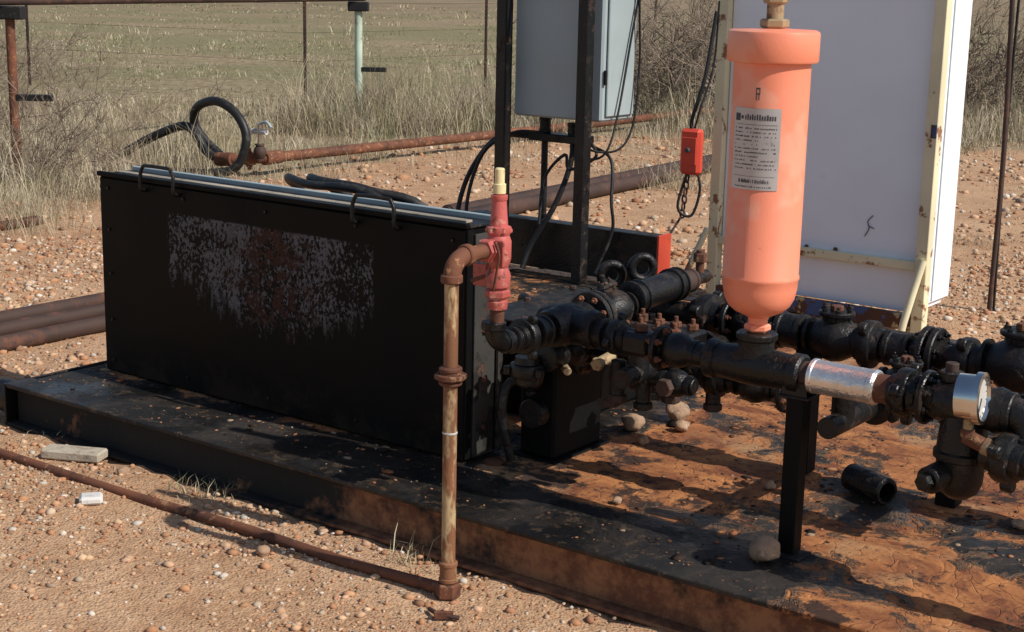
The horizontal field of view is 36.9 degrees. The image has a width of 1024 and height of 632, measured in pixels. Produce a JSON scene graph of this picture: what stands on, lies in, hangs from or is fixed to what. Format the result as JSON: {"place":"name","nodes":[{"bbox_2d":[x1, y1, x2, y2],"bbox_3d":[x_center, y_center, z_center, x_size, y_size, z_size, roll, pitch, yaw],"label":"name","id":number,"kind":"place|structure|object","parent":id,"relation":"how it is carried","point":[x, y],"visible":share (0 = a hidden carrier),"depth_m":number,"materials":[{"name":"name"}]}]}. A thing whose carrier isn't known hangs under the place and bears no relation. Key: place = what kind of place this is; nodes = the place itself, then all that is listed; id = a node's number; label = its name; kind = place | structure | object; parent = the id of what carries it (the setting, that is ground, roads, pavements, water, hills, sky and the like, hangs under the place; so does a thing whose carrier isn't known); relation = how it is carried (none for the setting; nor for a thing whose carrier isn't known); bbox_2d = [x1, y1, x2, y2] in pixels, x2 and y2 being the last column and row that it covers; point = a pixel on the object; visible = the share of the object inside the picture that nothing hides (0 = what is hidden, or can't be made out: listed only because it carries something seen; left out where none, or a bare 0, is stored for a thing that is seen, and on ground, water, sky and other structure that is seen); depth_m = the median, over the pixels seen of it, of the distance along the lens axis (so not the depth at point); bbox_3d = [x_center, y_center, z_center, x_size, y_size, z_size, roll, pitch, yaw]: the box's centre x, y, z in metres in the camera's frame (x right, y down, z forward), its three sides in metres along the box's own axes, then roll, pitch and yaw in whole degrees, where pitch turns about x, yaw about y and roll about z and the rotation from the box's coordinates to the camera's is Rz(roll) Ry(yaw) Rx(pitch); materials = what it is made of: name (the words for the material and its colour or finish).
{"place":"outdoors","nodes":[
{"label":"outdoors","id":0,"kind":"place"},
{"bbox_2d":[0,0,1023,631],"bbox_3d":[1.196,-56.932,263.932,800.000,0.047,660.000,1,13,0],"label":"ground","id":1,"kind":"structure","parent":0,"point":[142,608],"depth_m":9.34,"materials":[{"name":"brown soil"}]},
{"bbox_2d":[0,215,42,230],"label":"steel pipe","id":2,"kind":"object","parent":1,"relation":"on","point":[2,226],"visible":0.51,"depth_m":9.52,"materials":[{"name":"brown metal"}]},
{"bbox_2d":[25,5,30,85],"bbox_3d":[-6.522,-3.760,20.701,0.040,1.400,0.052,1,13,0],"label":"fence post","id":3,"kind":"object","parent":1,"relation":"on","point":[27,42],"visible":0.81,"depth_m":20.70,"materials":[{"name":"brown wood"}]},
{"bbox_2d":[0,303,104,335],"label":"steel pipe","id":4,"kind":"object","parent":1,"relation":"on","point":[46,320],"visible":0.12,"depth_m":6.90,"materials":[{"name":"brown metal"}]},
{"bbox_2d":[0,292,104,321],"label":"steel pipe","id":5,"kind":"object","parent":1,"relation":"on","point":[48,307],"visible":0.12,"depth_m":7.12,"materials":[{"name":"brown metal"}]},
{"bbox_2d":[0,315,105,350],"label":"steel pipe","id":6,"kind":"object","parent":1,"relation":"on","point":[49,334],"visible":0.16,"depth_m":6.65,"materials":[{"name":"brown metal"}]},
{"bbox_2d":[40,444,107,462],"bbox_3d":[-1.453,0.456,5.101,0.210,0.033,0.075,4,13,11],"label":"wood block","id":7,"kind":"object","parent":1,"relation":"on","point":[75,453],"depth_m":5.07,"materials":[{"name":"beige wood"}]},
{"bbox_2d":[0,10,156,85],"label":"bare shrub","id":8,"kind":"object","parent":1,"relation":"on","point":[44,59],"visible":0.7,"depth_m":21.76,"materials":[{"name":"brown plant"}]},
{"bbox_2d":[79,492,102,505],"bbox_3d":[-1.282,0.556,4.677,0.070,0.026,0.060,-2,13,-14],"label":"crushed can","id":9,"kind":"object","parent":1,"relation":"on","point":[91,498],"visible":1,"depth_m":4.66,"materials":[{"name":"silver metal"}]},
{"bbox_2d":[0,59,213,194],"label":"bare shrub","id":10,"kind":"object","parent":1,"relation":"on","point":[66,153],"visible":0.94,"depth_m":11.36,"materials":[{"name":"brown plant"}]},
{"bbox_2d":[0,5,232,137],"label":"bare shrub","id":11,"kind":"object","parent":1,"relation":"on","point":[22,63],"visible":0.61,"depth_m":14.49,"materials":[{"name":"brown plant"}]},
{"bbox_2d":[117,466,129,474],"bbox_3d":[-1.253,0.501,4.950,0.041,0.034,0.038,-10,17,-41],"label":"rock","id":12,"kind":"object","parent":1,"relation":"on","point":[123,470],"visible":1,"depth_m":4.94,"materials":[{"name":"stone"}]},
{"bbox_2d":[96,96,271,176],"bbox_3d":[-2.741,-1.445,12.249,1.829,0.644,0.562,6,14,22],"label":"field hose","id":13,"kind":"object","parent":1,"relation":"on","point":[250,157],"visible":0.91,"depth_m":12.13,"materials":[{"name":"black rubber"}]},
{"bbox_2d":[0,0,386,174],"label":"pipe fence","id":14,"kind":"object","parent":1,"relation":"on","point":[9,15],"visible":0.69,"depth_m":11.94,"materials":[{"name":"metal"}]},
{"bbox_2d":[0,448,436,591],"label":"pipe","id":15,"kind":"object","parent":1,"relation":"on","point":[413,580],"visible":0.96,"depth_m":4.46,"materials":[{"name":"metal"}]},
{"bbox_2d":[256,545,269,556],"bbox_3d":[-0.698,0.657,4.296,0.041,0.034,0.044,7,14,23],"label":"rock","id":16,"kind":"object","parent":1,"relation":"on","point":[262,550],"visible":1,"depth_m":4.28,"materials":[{"name":"stone"}]},
{"bbox_2d":[303,2,306,100],"bbox_3d":[-2.552,-3.262,18.949,0.040,1.350,0.052,1,13,0],"label":"fence post","id":17,"kind":"object","parent":1,"relation":"on","point":[304,38],"visible":0.78,"depth_m":18.92,"materials":[{"name":"wood"}]},
{"bbox_2d":[0,0,702,61],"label":"fence wire","id":18,"kind":"object","parent":1,"relation":"on","point":[288,32],"visible":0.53,"depth_m":20.02,"materials":[{"name":"grey metal"}]},
{"bbox_2d":[355,545,363,551],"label":"rock","id":19,"kind":"object","parent":1,"relation":"on","point":[359,548],"visible":1,"depth_m":4.34,"materials":[{"name":"stone"}]},
{"bbox_2d":[427,607,459,619],"bbox_3d":[-0.183,0.757,3.909,0.105,0.023,0.044,10,16,36],"label":"rusty scrap","id":20,"kind":"object","parent":1,"relation":"on","point":[443,615],"visible":1,"depth_m":3.89,"materials":[{"name":"metal"}]},
{"bbox_2d":[434,239,496,600],"bbox_3d":[-0.124,0.273,3.988,0.084,0.933,0.202,10,16,36],"label":"vent pipe","id":21,"kind":"object","parent":1,"relation":"on","point":[450,376],"visible":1,"depth_m":3.92,"materials":[{"name":"metal"}]},
{"bbox_2d":[484,0,487,89],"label":"fence post","id":22,"kind":"object","parent":1,"relation":"on","point":[485,37],"visible":0.92,"depth_m":21.66,"materials":[{"name":"brown wood"}]},
{"bbox_2d":[261,107,713,164],"bbox_3d":[0.285,-1.857,15.187,0.117,0.136,7.623,10,15,35],"label":"rusty pipeline","id":23,"kind":"object","parent":1,"relation":"on","point":[276,156],"visible":0.76,"depth_m":13.50,"materials":[{"name":"metal"}]},
{"bbox_2d":[0,269,1023,631],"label":"equipment skid","id":24,"kind":"object","parent":1,"relation":"on","point":[914,577],"visible":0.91,"depth_m":4.39,"materials":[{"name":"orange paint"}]},
{"bbox_2d":[97,164,502,460],"bbox_3d":[-0.765,-0.074,5.120,1.717,0.785,0.203,10,16,36],"label":"equipment enclosure","id":25,"kind":"object","parent":24,"relation":"on","point":[322,308],"visible":0.83,"depth_m":4.99,"materials":[{"name":"black paint"}]},
{"bbox_2d":[284,173,427,205],"bbox_3d":[-0.399,-0.195,5.709,0.868,0.717,1.022,6,13,20],"label":"rubber hose","id":26,"kind":"object","parent":25,"relation":"on","point":[318,182],"visible":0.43,"depth_m":5.24,"materials":[{"name":"black rubber"}]},
{"bbox_2d":[38,284,1023,590],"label":"rust flakes","id":27,"kind":"object","parent":24,"relation":"on","point":[500,462],"visible":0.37,"depth_m":4.57,"materials":[{"name":"metal"}]},
{"bbox_2d":[456,0,640,283],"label":"control panel","id":28,"kind":"object","parent":24,"relation":"on","point":[575,60],"visible":0.94,"depth_m":7.39,"materials":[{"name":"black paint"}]},
{"bbox_2d":[502,285,635,413],"bbox_3d":[0.224,0.057,5.552,0.648,0.388,0.947,10,16,36],"label":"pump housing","id":29,"kind":"object","parent":24,"relation":"on","point":[525,305],"visible":0.2,"depth_m":5.33,"materials":[{"name":"black metal"}]},
{"bbox_2d":[470,210,670,281],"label":"channel beam","id":30,"kind":"structure","parent":24,"relation":"on","point":[551,249],"depth_m":7.56,"materials":[{"name":"black metal"}]},
{"bbox_2d":[612,496,621,504],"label":"rock","id":31,"kind":"object","parent":24,"relation":"on","point":[617,500],"visible":1,"depth_m":4.32,"materials":[{"name":"stone"}]},
{"bbox_2d":[621,413,644,430],"bbox_3d":[0.398,0.347,5.037,0.076,0.060,0.073,-2,13,-14],"label":"rock","id":32,"kind":"object","parent":24,"relation":"on","point":[633,422],"visible":1,"depth_m":5.01,"materials":[{"name":"stone"}]},
{"bbox_2d":[638,435,648,444],"bbox_3d":[0.418,0.395,4.889,0.037,0.031,0.036,4,13,11],"label":"rock","id":33,"kind":"object","parent":24,"relation":"on","point":[643,440],"visible":1,"depth_m":4.88,"materials":[{"name":"stone"}]},
{"bbox_2d":[665,401,689,420],"bbox_3d":[0.556,0.320,5.141,0.087,0.074,0.086,-4,13,-22],"label":"rock","id":34,"kind":"object","parent":24,"relation":"on","point":[680,410],"visible":0.84,"depth_m":5.11,"materials":[{"name":"stone"}]},
{"bbox_2d":[674,420,689,431],"bbox_3d":[0.555,0.360,5.028,0.052,0.044,0.052,4,13,12],"label":"rock","id":35,"kind":"object","parent":24,"relation":"on","point":[681,425],"visible":1,"depth_m":5.01,"materials":[{"name":"stone"}]},
{"bbox_2d":[481,249,1023,561],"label":"pipe manifold","id":36,"kind":"object","parent":24,"relation":"on","point":[576,363],"visible":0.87,"depth_m":4.22,"materials":[{"name":"black paint"}]},
{"bbox_2d":[471,167,512,322],"bbox_3d":[-0.055,-0.179,3.994,0.132,0.415,0.096,10,16,36],"label":"relief valve","id":37,"kind":"object","parent":36,"relation":"on","point":[494,277],"visible":0.95,"depth_m":3.98,"materials":[{"name":"red paint"}]},
{"bbox_2d":[722,0,820,333],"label":"filter canister","id":38,"kind":"object","parent":36,"relation":"on","point":[773,59],"visible":0.98,"depth_m":3.78,"materials":[{"name":"paint"}]},
{"bbox_2d":[952,372,990,439],"bbox_3d":[1.054,0.205,3.530,0.067,0.162,0.122,9,15,30],"label":"pressure gauge","id":39,"kind":"object","parent":36,"relation":"attached to","point":[971,394],"visible":1,"depth_m":3.50,"materials":[{"name":"metal"}]},
{"bbox_2d":[749,534,779,561],"bbox_3d":[0.644,0.594,3.925,0.080,0.069,0.077,-9,16,-39],"label":"rock","id":40,"kind":"object","parent":24,"relation":"on","point":[763,547],"visible":1,"depth_m":3.90,"materials":[{"name":"stone"}]},
{"bbox_2d":[764,480,775,489],"bbox_3d":[0.754,0.494,4.482,0.032,0.028,0.031,-7,15,-32],"label":"rock","id":41,"kind":"object","parent":24,"relation":"on","point":[769,484],"visible":1,"depth_m":4.47,"materials":[{"name":"stone"}]},
{"bbox_2d":[841,463,896,504],"bbox_3d":[1.025,0.483,4.418,0.080,0.080,0.160,-5,14,-27],"label":"pipe coupling","id":42,"kind":"object","parent":24,"relation":"on","point":[871,485],"visible":1,"depth_m":4.38,"materials":[{"name":"black paint"}]},
{"bbox_2d":[1011,518,1023,529],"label":"rock","id":43,"kind":"object","parent":24,"relation":"on","point":[1018,523],"visible":1,"depth_m":4.19,"materials":[{"name":"stone"}]},
{"bbox_2d":[442,154,711,209],"bbox_3d":[0.867,-1.083,12.086,0.123,0.123,4.816,9,15,32],"label":"steel pipe","id":44,"kind":"object","parent":1,"relation":"on","point":[556,187],"visible":0.15,"depth_m":11.40,"materials":[{"name":"brown metal"}]},
{"bbox_2d":[460,160,711,213],"bbox_3d":[0.953,-1.039,11.900,0.123,0.123,5.415,9,15,32],"label":"steel pipe","id":45,"kind":"object","parent":1,"relation":"on","point":[526,203],"visible":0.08,"depth_m":11.35,"materials":[{"name":"brown metal"}]},
{"bbox_2d":[652,0,656,77],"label":"fence post","id":46,"kind":"object","parent":1,"relation":"on","point":[654,24],"visible":0.18,"depth_m":23.54,"materials":[{"name":"metal"}]},
{"bbox_2d":[473,0,1002,115],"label":"bare shrub","id":47,"kind":"object","parent":1,"relation":"on","point":[700,62],"visible":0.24,"depth_m":18.23,"materials":[{"name":"brown plant"}]},
{"bbox_2d":[634,0,984,95],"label":"bare shrub","id":48,"kind":"object","parent":1,"relation":"on","point":[683,23],"visible":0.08,"depth_m":21.91,"materials":[{"name":"brown plant"}]},
{"bbox_2d":[685,0,972,332],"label":"white metal cabinet","id":49,"kind":"object","parent":1,"relation":"on","point":[886,100],"visible":0.59,"depth_m":7.07,"materials":[{"name":"metal"}]},
{"bbox_2d":[669,1,719,233],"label":"pull switch","id":50,"kind":"object","parent":49,"relation":"attached to","point":[691,155],"visible":0.96,"depth_m":7.34,"materials":[{"name":"red plastic"}]},
{"bbox_2d":[964,0,1023,118],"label":"bare shrub","id":51,"kind":"object","parent":1,"relation":"on","point":[998,77],"visible":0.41,"depth_m":18.58,"materials":[{"name":"brown plant"}]},
{"bbox_2d":[987,0,1019,310],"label":"guy rod","id":52,"kind":"object","parent":1,"relation":"on","point":[1011,44],"visible":0.85,"depth_m":7.51,"materials":[{"name":"brown metal"}]},
{"bbox_2d":[0,2,1023,631],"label":"dry grass","id":53,"kind":"structure","parent":0,"point":[370,114],"depth_m":15.53,"materials":[{"name":"beige plant"}]}
]}

